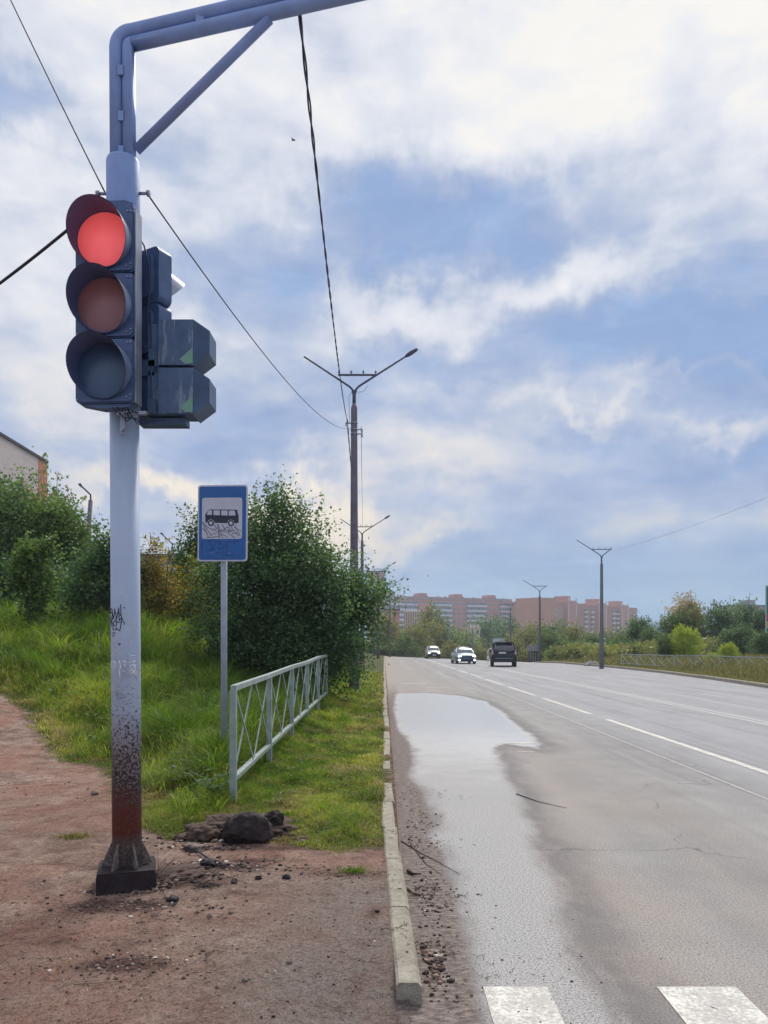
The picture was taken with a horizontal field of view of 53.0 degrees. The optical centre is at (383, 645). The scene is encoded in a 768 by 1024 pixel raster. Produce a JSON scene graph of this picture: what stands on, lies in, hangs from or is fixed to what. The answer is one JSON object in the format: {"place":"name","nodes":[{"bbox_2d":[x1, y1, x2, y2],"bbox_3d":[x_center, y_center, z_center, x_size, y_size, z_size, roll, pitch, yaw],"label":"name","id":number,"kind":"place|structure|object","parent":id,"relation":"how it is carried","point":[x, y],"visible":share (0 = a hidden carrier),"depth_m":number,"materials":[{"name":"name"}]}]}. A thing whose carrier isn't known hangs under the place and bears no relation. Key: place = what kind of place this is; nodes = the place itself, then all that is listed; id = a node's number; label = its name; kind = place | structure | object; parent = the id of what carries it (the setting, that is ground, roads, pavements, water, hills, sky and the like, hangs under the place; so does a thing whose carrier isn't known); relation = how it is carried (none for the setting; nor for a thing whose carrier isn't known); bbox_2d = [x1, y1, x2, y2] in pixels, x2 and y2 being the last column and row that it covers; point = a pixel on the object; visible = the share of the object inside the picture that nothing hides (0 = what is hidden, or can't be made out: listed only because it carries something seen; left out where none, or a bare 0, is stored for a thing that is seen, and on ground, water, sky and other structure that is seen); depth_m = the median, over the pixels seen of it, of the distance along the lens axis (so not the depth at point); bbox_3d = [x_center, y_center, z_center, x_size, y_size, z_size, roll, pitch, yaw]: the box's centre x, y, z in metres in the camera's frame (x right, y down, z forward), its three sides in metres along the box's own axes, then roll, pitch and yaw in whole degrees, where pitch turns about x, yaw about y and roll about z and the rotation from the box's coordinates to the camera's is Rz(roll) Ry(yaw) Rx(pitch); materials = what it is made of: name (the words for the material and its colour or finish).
{"place":"outdoors","nodes":[
{"label":"outdoors","id":0,"kind":"place"},
{"bbox_2d":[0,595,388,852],"bbox_3d":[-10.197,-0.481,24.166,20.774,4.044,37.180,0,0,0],"label":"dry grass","id":1,"kind":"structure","parent":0,"point":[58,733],"depth_m":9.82,"materials":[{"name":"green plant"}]},
{"bbox_2d":[0,634,761,1023],"bbox_3d":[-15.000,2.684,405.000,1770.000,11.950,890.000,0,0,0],"label":"ground","id":2,"kind":"structure","parent":0,"point":[28,824],"depth_m":4.18,"materials":[{"name":"soil"}]},
{"bbox_2d":[0,432,48,498],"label":"brick building","id":3,"kind":"structure","parent":2,"relation":"on","point":[12,451],"depth_m":53.23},
{"bbox_2d":[0,530,68,629],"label":"young tree","id":4,"kind":"object","parent":2,"relation":"on","point":[31,553],"visible":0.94,"depth_m":18.35,"materials":[{"name":"green plant"}]},
{"bbox_2d":[0,549,86,604],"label":"shrub","id":5,"kind":"object","parent":2,"relation":"on","point":[2,583],"visible":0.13,"depth_m":25.18,"materials":[{"name":"green plant"}]},
{"bbox_2d":[0,446,98,589],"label":"tree","id":6,"kind":"object","parent":2,"relation":"on","point":[12,502],"visible":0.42,"depth_m":28.18,"materials":[{"name":"green plant"}]},
{"bbox_2d":[18,491,101,590],"bbox_3d":[-11.480,-3.405,27.881,3.702,4.341,3.336,0,0,0],"label":"tree","id":7,"kind":"object","parent":2,"relation":"on","point":[53,519],"visible":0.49,"depth_m":27.49,"materials":[{"name":"green plant"}]},
{"bbox_2d":[21,471,106,572],"bbox_3d":[-12.971,-4.167,30.963,4.350,5.746,4.053,0,0,0],"label":"tree","id":8,"kind":"object","parent":2,"relation":"on","point":[47,493],"visible":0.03,"depth_m":31.17,"materials":[{"name":"green plant"}]},
{"bbox_2d":[48,831,100,840],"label":"grass tuft","id":9,"kind":"object","parent":2,"relation":"on","point":[74,835],"visible":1,"depth_m":6.05,"materials":[{"name":"green plant"}]},
{"bbox_2d":[78,483,92,532],"bbox_3d":[-15.510,-5.165,40.000,0.747,6.565,0.266,0,0,0],"label":"street lamp","id":10,"kind":"object","parent":2,"relation":"on","point":[90,503],"visible":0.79,"depth_m":39.93,"materials":[{"name":"metal"}]},
{"bbox_2d":[48,513,153,621],"bbox_3d":[-7.784,-1.897,21.052,2.924,3.382,2.361,0,0,0],"label":"shrub","id":11,"kind":"object","parent":2,"relation":"on","point":[95,592],"visible":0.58,"depth_m":20.66,"materials":[{"name":"green plant"}]},
{"bbox_2d":[7,646,295,802],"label":"weeds","id":12,"kind":"object","parent":2,"relation":"on","point":[215,786],"visible":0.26,"depth_m":8.21,"materials":[{"name":"green plant"}]},
{"bbox_2d":[140,532,186,623],"bbox_3d":[-6.364,-1.727,21.403,1.863,2.916,1.834,0,0,0],"label":"shrub","id":13,"kind":"object","parent":2,"relation":"on","point":[154,568],"visible":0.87,"depth_m":21.36,"materials":[{"name":"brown plant"}]},
{"bbox_2d":[137,846,192,888],"bbox_3d":[-1.450,1.406,4.905,0.390,0.214,0.353,0,0,25],"label":"root tangle","id":14,"kind":"object","parent":2,"relation":"on","point":[165,876],"visible":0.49,"depth_m":4.93,"materials":[{"name":"brown plant"}]},
{"bbox_2d":[140,551,208,582],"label":"grey house","id":15,"kind":"structure","parent":2,"relation":"on","point":[144,558],"depth_m":69.92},
{"bbox_2d":[156,863,208,880],"bbox_3d":[-1.364,1.500,5.109,0.423,0.060,0.344,0,0,0],"label":"soil heap","id":16,"kind":"object","parent":2,"relation":"on","point":[193,870],"visible":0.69,"depth_m":5.08,"materials":[{"name":"brown soil"}]},
{"bbox_2d":[155,543,220,621],"bbox_3d":[-5.764,-1.619,22.868,2.508,2.968,2.305,0,0,0],"label":"shrub","id":17,"kind":"object","parent":2,"relation":"on","point":[190,588],"visible":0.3,"depth_m":22.80,"materials":[{"name":"green plant"}]},
{"bbox_2d":[0,587,385,853],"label":"grass","id":18,"kind":"structure","parent":2,"relation":"on","point":[82,629],"depth_m":12.65,"materials":[{"name":"green plant"}]},
{"bbox_2d":[183,842,202,850],"bbox_3d":[-1.417,1.494,5.697,0.162,0.071,0.111,0,0,0],"label":"stone","id":19,"kind":"object","parent":2,"relation":"on","point":[193,846],"visible":0.96,"depth_m":5.67,"materials":[{"name":"beige stone"}]},
{"bbox_2d":[155,502,232,620],"bbox_3d":[-5.648,-2.624,24.508,3.508,4.360,2.590,0,0,0],"label":"shrub","id":20,"kind":"object","parent":2,"relation":"on","point":[188,544],"visible":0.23,"depth_m":24.11,"materials":[{"name":"green plant"}]},
{"bbox_2d":[184,878,221,889],"bbox_3d":[-1.125,1.487,4.813,0.231,0.040,0.175,0,0,0],"label":"root tangle","id":21,"kind":"object","parent":2,"relation":"on","point":[209,884],"visible":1,"depth_m":4.81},
{"bbox_2d":[197,485,247,743],"bbox_3d":[-1.914,-0.109,9.185,0.609,3.592,0.107,0,0,5],"label":"bus stop sign","id":22,"kind":"object","parent":2,"relation":"on","point":[223,524],"visible":0.98,"depth_m":9.14,"materials":[{"name":"metal"}]},
{"bbox_2d":[95,0,365,895],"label":"traffic light mast","id":23,"kind":"object","parent":2,"relation":"on","point":[121,870],"visible":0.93,"depth_m":4.79,"materials":[{"name":"metal"}]},
{"bbox_2d":[10,0,104,191],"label":"cable","id":24,"kind":"object","parent":23,"relation":"on","point":[57,96],"visible":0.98,"depth_m":5.29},
{"bbox_2d":[66,194,152,434],"bbox_3d":[-1.638,-1.998,4.599,0.473,1.400,0.317,0,0,3],"label":"traffic light","id":25,"kind":"object","parent":23,"relation":"attached to","point":[104,302],"visible":1,"depth_m":4.64,"materials":[{"name":"paint"}]},
{"bbox_2d":[0,229,66,284],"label":"cable","id":26,"kind":"object","parent":25,"relation":"attached to","point":[38,253],"visible":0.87,"depth_m":4.92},
{"bbox_2d":[139,246,184,417],"bbox_3d":[-1.490,-1.998,5.080,0.330,1.069,0.355,0,0,30],"label":"traffic light","id":27,"kind":"object","parent":23,"relation":"attached to","point":[166,284],"visible":0.47,"depth_m":4.89,"materials":[{"name":"grey metal"}]},
{"bbox_2d":[139,241,215,428],"bbox_3d":[-1.330,-1.980,4.893,0.462,1.201,0.294,0,0,0],"label":"pedestrian light","id":28,"kind":"object","parent":23,"relation":"attached to","point":[182,352],"visible":0.87,"depth_m":4.85,"materials":[{"name":"grey metal"}]},
{"bbox_2d":[149,197,351,428],"bbox_3d":[-1.248,-4.814,14.435,0.011,3.920,19.138,0,0,1],"label":"cable","id":29,"kind":"object","parent":23,"relation":"attached to","point":[223,300],"visible":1,"depth_m":6.64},
{"bbox_2d":[298,15,347,419],"bbox_3d":[-0.819,-5.368,14.160,0.028,3.179,19.093,0,0,-2],"label":"cable","id":30,"kind":"object","parent":23,"relation":"attached to","point":[308,94],"visible":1,"depth_m":6.19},
{"bbox_2d":[174,813,299,838],"bbox_3d":[-1.163,1.483,6.288,0.970,0.155,0.761,0,0,0],"label":"soil heap","id":31,"kind":"object","parent":2,"relation":"on","point":[279,830],"visible":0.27,"depth_m":6.15,"materials":[{"name":"brown soil"}]},
{"bbox_2d":[186,823,221,841],"bbox_3d":[-1.406,1.476,6.015,0.297,0.152,0.252,0,0,0],"label":"soil clod","id":32,"kind":"object","parent":31,"relation":"on","point":[204,832],"visible":0.87,"depth_m":5.95,"materials":[{"name":"brown soil"}]},
{"bbox_2d":[207,813,231,822],"bbox_3d":[-1.310,1.465,6.283,0.289,0.192,0.234,0,0,0],"label":"soil clod","id":33,"kind":"object","parent":31,"relation":"on","point":[221,817],"visible":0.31,"depth_m":6.24,"materials":[{"name":"brown soil"}]},
{"bbox_2d":[222,811,273,843],"bbox_3d":[-1.052,1.426,5.938,0.394,0.286,0.245,0,0,-18],"label":"boulder","id":34,"kind":"object","parent":2,"relation":"on","point":[250,827],"visible":0.9,"depth_m":5.85,"materials":[{"name":"stone"}]},
{"bbox_2d":[264,810,285,830],"bbox_3d":[-0.890,1.450,6.194,0.181,0.248,0.159,0,0,-45],"label":"stone","id":35,"kind":"object","parent":2,"relation":"on","point":[275,817],"visible":0.49,"depth_m":6.16,"materials":[{"name":"grey stone"}]},
{"bbox_2d":[229,654,327,802],"bbox_3d":[-1.385,0.937,12.700,0.060,1.441,11.060,0,0,0],"label":"railing","id":36,"kind":"object","parent":2,"relation":"on","point":[235,774],"visible":0.95,"depth_m":9.37,"materials":[{"name":"white metal"}]},
{"bbox_2d":[167,464,428,697],"bbox_3d":[-2.347,-1.448,19.160,5.698,6.299,5.227,0,0,41],"label":"shrub","id":37,"kind":"object","parent":2,"relation":"on","point":[313,600],"visible":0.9,"depth_m":18.80,"materials":[{"name":"green plant"}]},
{"bbox_2d":[266,832,331,847],"bbox_3d":[-0.775,1.500,5.947,0.815,0.062,0.444,0,0,0],"label":"grass tuft","id":38,"kind":"object","parent":2,"relation":"on","point":[284,839],"visible":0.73,"depth_m":5.93,"materials":[{"name":"green plant"}]},
{"bbox_2d":[278,651,324,697],"bbox_3d":[-1.693,0.839,16.582,1.252,1.539,0.917,0,0,32],"label":"tall weed","id":39,"kind":"object","parent":2,"relation":"on","point":[300,675],"visible":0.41,"depth_m":16.54,"materials":[{"name":"green plant"}]},
{"bbox_2d":[337,865,383,874],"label":"grass tuft","id":40,"kind":"object","parent":2,"relation":"on","point":[355,869],"visible":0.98,"depth_m":5.13,"materials":[{"name":"green plant"}]},
{"bbox_2d":[304,348,417,688],"bbox_3d":[-0.723,-3.777,24.000,3.567,10.994,0.335,0,0,0],"label":"street lamp","id":41,"kind":"object","parent":2,"relation":"on","point":[354,499],"visible":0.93,"depth_m":23.93,"materials":[{"name":"metal"}]},
{"bbox_2d":[340,515,389,663],"bbox_3d":[-1.354,-3.840,55.000,3.567,10.947,0.335,0,0,0],"label":"street lamp","id":42,"kind":"object","parent":2,"relation":"on","point":[362,543],"visible":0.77,"depth_m":54.95,"materials":[{"name":"metal"}]},
{"bbox_2d":[368,571,384,640],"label":"tower block","id":43,"kind":"structure","parent":2,"relation":"on","point":[381,574],"depth_m":300.00,"materials":[{"name":"brown"}]},
{"bbox_2d":[364,613,413,655],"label":"tree","id":44,"kind":"object","parent":2,"relation":"on","point":[393,626],"visible":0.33,"depth_m":126.45,"materials":[{"name":"green plant"}]},
{"bbox_2d":[389,578,403,656],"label":"street lamp","id":45,"kind":"object","parent":2,"relation":"on","point":[390,623],"visible":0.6,"depth_m":105.90,"materials":[{"name":"metal"}]},
{"bbox_2d":[382,656,421,1004],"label":"kerb","id":46,"kind":"structure","parent":2,"relation":"on","point":[408,981],"depth_m":4.39,"materials":[{"name":"concrete"}]},
{"bbox_2d":[382,631,422,657],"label":"tree","id":47,"kind":"object","parent":2,"relation":"on","point":[399,645],"visible":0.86,"depth_m":121.61,"materials":[{"name":"green plant"}]},
{"bbox_2d":[404,611,424,630],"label":"slatted building","id":48,"kind":"structure","parent":2,"relation":"on","point":[410,615],"depth_m":230.00,"materials":[{"name":"grey concrete"}]},
{"bbox_2d":[395,621,437,657],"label":"tree","id":49,"kind":"object","parent":2,"relation":"on","point":[421,637],"visible":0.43,"depth_m":133.71,"materials":[{"name":"green plant"}]},
{"bbox_2d":[402,613,458,655],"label":"tree","id":50,"kind":"object","parent":2,"relation":"on","point":[433,628],"visible":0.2,"depth_m":148.43,"materials":[{"name":"green plant"}]},
{"bbox_2d":[413,597,448,645],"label":"tree","id":51,"kind":"object","parent":2,"relation":"on","point":[428,614],"visible":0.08,"depth_m":164.16,"materials":[{"name":"green plant"}]},
{"bbox_2d":[420,640,464,658],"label":"tree","id":52,"kind":"object","parent":2,"relation":"on","point":[446,652],"visible":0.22,"depth_m":119.61,"materials":[{"name":"green plant"}]},
{"bbox_2d":[435,625,485,650],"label":"tree","id":53,"kind":"object","parent":2,"relation":"on","point":[462,640],"visible":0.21,"depth_m":148.38,"materials":[{"name":"green plant"}]},
{"bbox_2d":[473,643,491,660],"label":"tree","id":54,"kind":"object","parent":2,"relation":"on","point":[480,654],"visible":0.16,"depth_m":124.28,"materials":[{"name":"green plant"}]},
{"bbox_2d":[462,611,506,655],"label":"tree","id":55,"kind":"object","parent":2,"relation":"on","point":[485,630],"visible":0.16,"depth_m":218.06,"materials":[{"name":"green plant"}]},
{"bbox_2d":[486,614,523,641],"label":"tree","id":56,"kind":"object","parent":2,"relation":"on","point":[507,627],"visible":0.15,"depth_m":227.50,"materials":[{"name":"green plant"}]},
{"bbox_2d":[484,636,542,661],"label":"tree","id":57,"kind":"object","parent":2,"relation":"on","point":[518,645],"visible":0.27,"depth_m":104.31,"materials":[{"name":"green plant"}]},
{"bbox_2d":[501,623,545,660],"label":"tree","id":58,"kind":"object","parent":2,"relation":"on","point":[526,638],"visible":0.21,"depth_m":124.30,"materials":[{"name":"green plant"}]},
{"bbox_2d":[527,645,537,661],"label":"roadside board","id":59,"kind":"object","parent":2,"relation":"on","point":[533,648],"visible":0.71,"depth_m":81.93,"materials":[{"name":"metal"}]},
{"bbox_2d":[512,598,555,632],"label":"apartment block","id":60,"kind":"structure","parent":2,"relation":"on","point":[548,607],"depth_m":426.14,"materials":[{"name":"concrete"}]},
{"bbox_2d":[523,580,546,660],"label":"street lamp","id":61,"kind":"object","parent":2,"relation":"on","point":[539,645],"visible":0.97,"depth_m":77.90,"materials":[{"name":"metal"}]},
{"bbox_2d":[531,627,568,660],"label":"tree","id":62,"kind":"object","parent":2,"relation":"on","point":[549,639],"visible":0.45,"depth_m":99.21,"materials":[{"name":"green plant"}]},
{"bbox_2d":[533,613,575,641],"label":"tree","id":63,"kind":"object","parent":2,"relation":"on","point":[562,626],"visible":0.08,"depth_m":134.70,"materials":[{"name":"green plant"}]},
{"bbox_2d":[542,639,576,660],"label":"bush","id":64,"kind":"object","parent":2,"relation":"on","point":[549,653],"visible":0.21,"depth_m":82.20,"materials":[{"name":"green plant"}]},
{"bbox_2d":[515,596,636,633],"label":"apartment block","id":65,"kind":"structure","parent":2,"relation":"on","point":[587,612],"depth_m":464.15,"materials":[{"name":"red brick"}]},
{"bbox_2d":[557,616,596,644],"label":"tree","id":66,"kind":"object","parent":2,"relation":"on","point":[572,636],"visible":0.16,"depth_m":114.42,"materials":[{"name":"green plant"}]},
{"bbox_2d":[556,640,598,659],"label":"bush","id":67,"kind":"object","parent":2,"relation":"on","point":[573,654],"visible":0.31,"depth_m":76.16,"materials":[{"name":"green plant"}]},
{"bbox_2d":[582,631,604,642],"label":"tree","id":68,"kind":"object","parent":2,"relation":"on","point":[594,638],"visible":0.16,"depth_m":94.47,"materials":[{"name":"green plant"}]},
{"bbox_2d":[590,624,620,644],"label":"tree","id":69,"kind":"object","parent":2,"relation":"on","point":[610,632],"visible":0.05,"depth_m":129.95,"materials":[{"name":"green plant"}]},
{"bbox_2d":[612,642,648,656],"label":"bush","id":70,"kind":"object","parent":2,"relation":"on","point":[628,652],"visible":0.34,"depth_m":71.65,"materials":[{"name":"green plant"}]},
{"bbox_2d":[615,611,656,642],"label":"tree","id":71,"kind":"object","parent":2,"relation":"on","point":[636,627],"visible":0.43,"depth_m":91.10,"materials":[{"name":"green plant"}]},
{"bbox_2d":[537,635,756,661],"bbox_3d":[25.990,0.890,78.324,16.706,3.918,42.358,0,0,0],"label":"undergrowth","id":72,"kind":"object","parent":2,"relation":"on","point":[648,645],"visible":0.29,"depth_m":73.33,"materials":[{"name":"green plant"}]},
{"bbox_2d":[635,623,664,642],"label":"tree","id":73,"kind":"object","parent":2,"relation":"on","point":[649,635],"visible":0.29,"depth_m":79.70,"materials":[{"name":"green plant"}]},
{"bbox_2d":[534,661,767,687],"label":"kerb","id":74,"kind":"structure","parent":2,"relation":"on","point":[756,684],"depth_m":40.03,"materials":[{"name":"concrete"}]},
{"bbox_2d":[538,651,767,683],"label":"grass","id":75,"kind":"structure","parent":2,"relation":"on","point":[757,671],"depth_m":46.82,"materials":[{"name":"green plant"}]},
{"bbox_2d":[651,632,677,657],"bbox_3d":[23.486,0.323,63.973,2.260,3.284,2.627,0,0,42],"label":"tree","id":76,"kind":"object","parent":2,"relation":"on","point":[662,646],"visible":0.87,"depth_m":63.60,"materials":[{"name":"green plant"}]},
{"bbox_2d":[653,606,703,637],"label":"tree","id":77,"kind":"object","parent":2,"relation":"on","point":[675,621],"visible":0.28,"depth_m":82.65,"materials":[{"name":"green plant"}]},
{"bbox_2d":[660,590,705,629],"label":"tree","id":78,"kind":"object","parent":2,"relation":"on","point":[680,603],"visible":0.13,"depth_m":85.41,"materials":[{"name":"brown plant"}]},
{"bbox_2d":[663,624,708,657],"bbox_3d":[24.608,0.115,63.149,4.082,3.952,3.074,0,0,41],"label":"tree","id":79,"kind":"object","parent":2,"relation":"on","point":[683,638],"visible":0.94,"depth_m":62.61,"materials":[{"name":"green plant"}]},
{"bbox_2d":[673,601,713,637],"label":"tree","id":80,"kind":"object","parent":2,"relation":"on","point":[694,615],"visible":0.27,"depth_m":82.98,"materials":[{"name":"green plant"}]},
{"bbox_2d":[621,654,767,668],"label":"railing","id":81,"kind":"object","parent":2,"relation":"on","point":[696,656],"visible":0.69,"depth_m":47.05,"materials":[{"name":"metal"}]},
{"bbox_2d":[695,599,744,651],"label":"tree","id":82,"kind":"object","parent":2,"relation":"on","point":[724,618],"visible":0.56,"depth_m":79.26,"materials":[{"name":"green plant"}]},
{"bbox_2d":[715,641,740,661],"bbox_3d":[24.599,0.689,54.926,1.579,2.030,2.097,0,0,-42],"label":"bush","id":83,"kind":"object","parent":2,"relation":"on","point":[726,650],"visible":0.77,"depth_m":54.86,"materials":[{"name":"green plant"}]},
{"bbox_2d":[705,622,762,654],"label":"tree","id":84,"kind":"object","parent":2,"relation":"on","point":[741,634],"visible":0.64,"depth_m":65.69,"materials":[{"name":"green plant"}]},
{"bbox_2d":[717,596,764,620],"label":"apartment block","id":85,"kind":"structure","parent":2,"relation":"on","point":[750,602],"depth_m":330.03,"materials":[{"name":"grey concrete"}]},
{"bbox_2d":[723,594,762,654],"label":"tree","id":86,"kind":"object","parent":2,"relation":"on","point":[745,611],"visible":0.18,"depth_m":81.15,"materials":[{"name":"green plant"}]},
{"bbox_2d":[743,607,764,637],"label":"tree","id":87,"kind":"object","parent":2,"relation":"on","point":[759,618],"visible":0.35,"depth_m":80.08,"materials":[{"name":"green plant"}]},
{"bbox_2d":[744,629,767,656],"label":"tree","id":88,"kind":"object","parent":2,"relation":"on","point":[763,645],"visible":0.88,"depth_m":60.05,"materials":[{"name":"green plant"}]},
{"bbox_2d":[765,586,767,632],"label":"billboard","id":89,"kind":"object","parent":2,"relation":"on","point":[766,609],"visible":1,"depth_m":49.95,"materials":[{"name":"metal"}]},
{"bbox_2d":[0,0,767,637],"label":"sky","id":90,"kind":"structure","parent":0,"point":[561,205],"materials":[{"name":"blue"}]},
{"bbox_2d":[395,593,511,634],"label":"apartment block","id":91,"kind":"structure","parent":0,"point":[461,609],"depth_m":456.32,"materials":[{"name":"red brick"}]},
{"bbox_2d":[385,656,767,1023],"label":"road","id":92,"kind":"structure","parent":0,"point":[626,851],"depth_m":6.54,"materials":[{"name":"grey asphalt"}]},
{"bbox_2d":[0,775,707,1023],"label":"rubble","id":93,"kind":"object","parent":92,"relation":"on","point":[429,961],"visible":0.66,"depth_m":4.52,"materials":[{"name":"gravel"}]},
{"bbox_2d":[0,782,715,1023],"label":"litter","id":94,"kind":"object","parent":92,"relation":"on","point":[261,1016],"visible":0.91,"depth_m":4.13,"materials":[{"name":"black stone"}]},
{"bbox_2d":[425,646,440,658],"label":"car","id":95,"kind":"object","parent":92,"relation":"on","point":[432,651],"visible":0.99,"depth_m":92.39,"materials":[{"name":"beige paint"}]},
{"bbox_2d":[451,647,475,663],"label":"car","id":96,"kind":"object","parent":92,"relation":"on","point":[463,654],"visible":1,"depth_m":66.63,"materials":[{"name":"silver metal"}]},
{"bbox_2d":[489,642,518,666],"bbox_3d":[9.196,0.662,59.428,2.180,1.875,4.745,0,0,7],"label":"car","id":97,"kind":"object","parent":92,"relation":"on","point":[503,652],"visible":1,"depth_m":57.26,"materials":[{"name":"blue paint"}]},
{"bbox_2d":[483,987,564,1023],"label":"crossing stripe","id":98,"kind":"object","parent":92,"relation":"on","point":[506,1004],"visible":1,"depth_m":3.41,"materials":[{"name":"paint"}]},
{"bbox_2d":[577,540,611,668],"bbox_3d":[14.467,-2.665,53.000,2.432,9.249,0.335,0,0,0],"label":"street lamp","id":99,"kind":"object","parent":92,"relation":"on","point":[601,655],"visible":0.99,"depth_m":52.90,"materials":[{"name":"grey metal"}]},
{"bbox_2d":[454,673,767,799],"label":"lane marking","id":100,"kind":"object","parent":92,"relation":"on","point":[645,750],"visible":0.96,"depth_m":11.06,"materials":[{"name":"paint"}]},
{"bbox_2d":[467,662,767,724],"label":"lane marking","id":101,"kind":"object","parent":92,"relation":"on","point":[649,700],"visible":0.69,"depth_m":21.49,"materials":[{"name":"paint"}]},
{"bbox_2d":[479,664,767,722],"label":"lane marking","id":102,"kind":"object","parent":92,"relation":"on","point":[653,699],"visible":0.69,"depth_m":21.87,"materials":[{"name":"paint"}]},
{"bbox_2d":[604,719,767,773],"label":"lane marking","id":103,"kind":"object","parent":92,"relation":"on","point":[713,754],"visible":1,"depth_m":11.79,"materials":[{"name":"paint"}]},
{"bbox_2d":[657,987,767,1023],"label":"crossing stripe","id":104,"kind":"object","parent":92,"relation":"on","point":[731,1005],"visible":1,"depth_m":3.41,"materials":[{"name":"paint"}]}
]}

